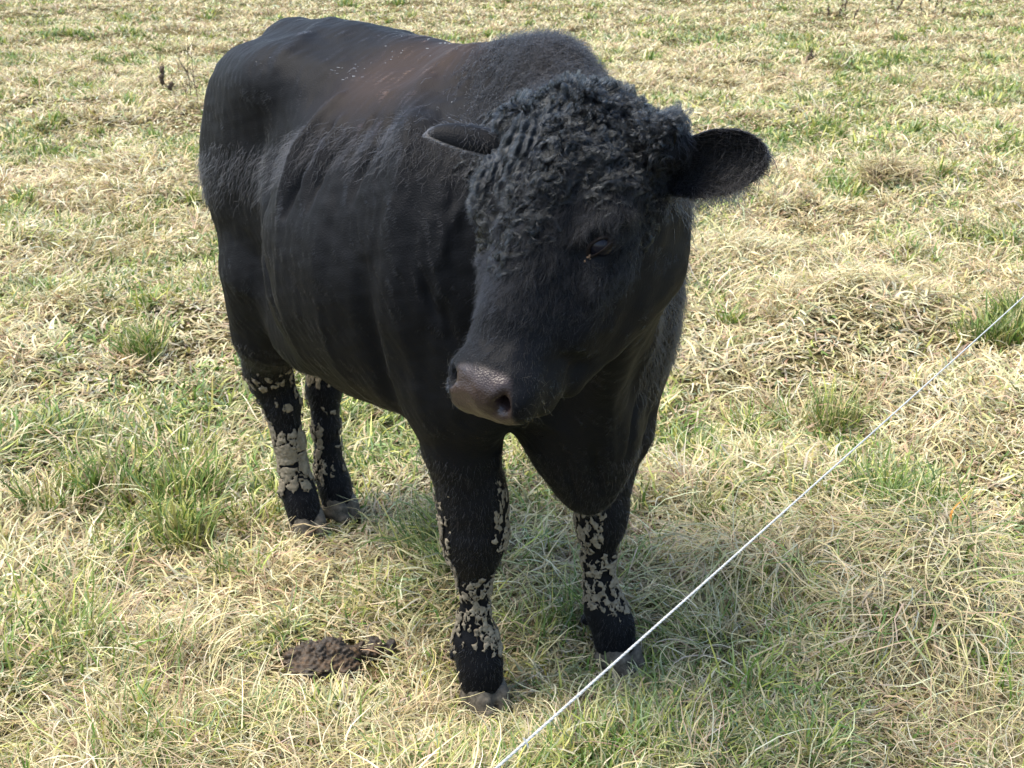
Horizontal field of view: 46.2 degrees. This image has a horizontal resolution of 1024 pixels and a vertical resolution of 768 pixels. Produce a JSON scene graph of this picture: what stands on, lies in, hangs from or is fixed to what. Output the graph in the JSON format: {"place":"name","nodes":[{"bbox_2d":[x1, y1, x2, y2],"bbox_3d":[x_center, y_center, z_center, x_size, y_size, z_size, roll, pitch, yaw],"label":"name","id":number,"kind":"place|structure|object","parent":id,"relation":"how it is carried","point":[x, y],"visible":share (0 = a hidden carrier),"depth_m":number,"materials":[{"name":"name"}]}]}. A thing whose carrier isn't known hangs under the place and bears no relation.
{"place":"outdoors","nodes":[
{"label":"outdoors","id":0,"kind":"place"},
{"bbox_2d":[0,0,1023,767],"bbox_3d":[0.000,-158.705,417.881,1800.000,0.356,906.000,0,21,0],"label":"ground","id":1,"kind":"structure","parent":0,"point":[820,356],"depth_m":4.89,"materials":[{"name":"plant"}]},
{"bbox_2d":[0,405,259,519],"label":"grass tuft","id":2,"kind":"object","parent":1,"relation":"on","point":[92,476],"visible":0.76,"depth_m":3.58,"materials":[{"name":"green plant"}]},
{"bbox_2d":[97,298,181,362],"bbox_3d":[-1.510,-0.220,4.825,0.405,0.210,0.373,7,22,17],"label":"grass tuft","id":3,"kind":"object","parent":1,"relation":"on","point":[142,340],"visible":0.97,"depth_m":4.80,"materials":[{"name":"green plant"}]},
{"bbox_2d":[158,66,173,94],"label":"dried weed","id":4,"kind":"object","parent":1,"relation":"on","point":[161,77],"visible":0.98,"depth_m":11.98,"materials":[{"name":"plant"}]},
{"bbox_2d":[83,470,282,565],"bbox_3d":[-0.927,0.371,3.288,0.573,0.186,0.437,0,21,0],"label":"grass tuft","id":5,"kind":"object","parent":1,"relation":"on","point":[174,521],"visible":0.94,"depth_m":3.31,"materials":[{"name":"green plant"}]},
{"bbox_2d":[178,36,197,107],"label":"dried weed","id":6,"kind":"object","parent":1,"relation":"on","point":[186,71],"visible":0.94,"depth_m":10.72,"materials":[{"name":"brown plant"}]},
{"bbox_2d":[282,636,396,681],"bbox_3d":[-0.391,0.615,2.713,0.255,0.076,0.149,0,21,0],"label":"dung pile","id":7,"kind":"object","parent":1,"relation":"on","point":[311,657],"visible":0.9,"depth_m":2.69,"materials":[{"name":"brown soil"}]},
{"bbox_2d":[347,467,523,578],"bbox_3d":[-0.184,0.361,3.156,0.427,0.208,0.519,4,21,11],"label":"grass tuft","id":8,"kind":"object","parent":1,"relation":"on","point":[432,522],"visible":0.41,"depth_m":3.15,"materials":[{"name":"plant"}]},
{"bbox_2d":[195,16,778,720],"bbox_3d":[-0.092,-0.046,2.630,0.794,1.396,1.776,-10,23,-25],"label":"bull","id":9,"kind":"object","parent":1,"relation":"on","point":[463,258],"visible":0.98,"depth_m":2.27,"materials":[{"name":"black"}]},
{"bbox_2d":[537,561,660,644],"bbox_3d":[0.203,0.529,2.833,0.295,0.166,0.228,0,21,0],"label":"grass tuft","id":10,"kind":"object","parent":1,"relation":"on","point":[570,607],"visible":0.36,"depth_m":2.85,"materials":[{"name":"plant"}]},
{"bbox_2d":[711,620,764,639],"bbox_3d":[0.509,0.568,2.720,0.142,0.059,0.048,-4,21,-10],"label":"grass blade","id":11,"kind":"object","parent":1,"relation":"on","point":[752,624],"visible":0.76,"depth_m":2.73,"materials":[{"name":"green plant"}]},
{"bbox_2d":[691,216,809,259],"bbox_3d":[1.197,-0.729,6.120,0.651,0.152,0.589,11,23,26],"label":"grass tuft","id":12,"kind":"object","parent":1,"relation":"on","point":[747,242],"visible":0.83,"depth_m":6.08,"materials":[{"name":"beige plant"}]},
{"bbox_2d":[807,47,814,61],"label":"dried weed","id":13,"kind":"object","parent":1,"relation":"on","point":[810,55],"visible":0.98,"depth_m":14.53,"materials":[{"name":"brown plant"}]},
{"bbox_2d":[756,364,881,438],"bbox_3d":[1.072,0.060,4.109,0.407,0.213,0.391,-18,27,-39],"label":"grass tuft","id":14,"kind":"object","parent":1,"relation":"on","point":[828,418],"visible":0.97,"depth_m":4.09,"materials":[{"name":"plant"}]},
{"bbox_2d":[619,466,1023,731],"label":"grass tuft","id":15,"kind":"object","parent":1,"relation":"on","point":[926,557],"visible":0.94,"depth_m":2.88,"materials":[{"name":"beige plant"}]},
{"bbox_2d":[752,246,912,307],"bbox_3d":[1.461,-0.475,5.315,0.879,0.218,0.598,-15,26,-34],"label":"grass tuft","id":16,"kind":"object","parent":1,"relation":"on","point":[829,275],"visible":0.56,"depth_m":5.23,"materials":[{"name":"beige plant"}]},
{"bbox_2d":[827,0,859,25],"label":"dried weed","id":17,"kind":"object","parent":1,"relation":"on","point":[840,9],"visible":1,"depth_m":19.41,"materials":[{"name":"brown plant"}]},
{"bbox_2d":[843,144,941,188],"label":"grass tuft","id":18,"kind":"object","parent":1,"relation":"on","point":[884,173],"visible":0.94,"depth_m":7.59,"materials":[{"name":"beige plant"}]},
{"bbox_2d":[890,0,902,19],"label":"dried weed","id":19,"kind":"object","parent":1,"relation":"on","point":[897,8],"visible":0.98,"depth_m":20.07,"materials":[{"name":"plant"}]},
{"bbox_2d":[819,434,993,555],"bbox_3d":[1.129,0.281,3.392,0.482,0.246,0.578,0,21,0],"label":"grass tuft","id":20,"kind":"object","parent":1,"relation":"on","point":[902,480],"visible":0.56,"depth_m":3.40,"materials":[{"name":"green plant"}]},
{"bbox_2d":[919,0,946,18],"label":"dried weed","id":21,"kind":"object","parent":1,"relation":"on","point":[944,8],"visible":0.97,"depth_m":20.27,"materials":[{"name":"brown plant"}]},
{"bbox_2d":[945,282,1023,350],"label":"grass tuft","id":22,"kind":"object","parent":1,"relation":"on","point":[1011,321],"visible":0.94,"depth_m":4.75,"materials":[{"name":"green plant"}]},
{"bbox_2d":[495,296,1023,767],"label":"fence cord","id":23,"kind":"object","parent":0,"point":[637,642],"visible":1,"depth_m":1.47,"materials":[{"name":"white plastic"}]}
]}

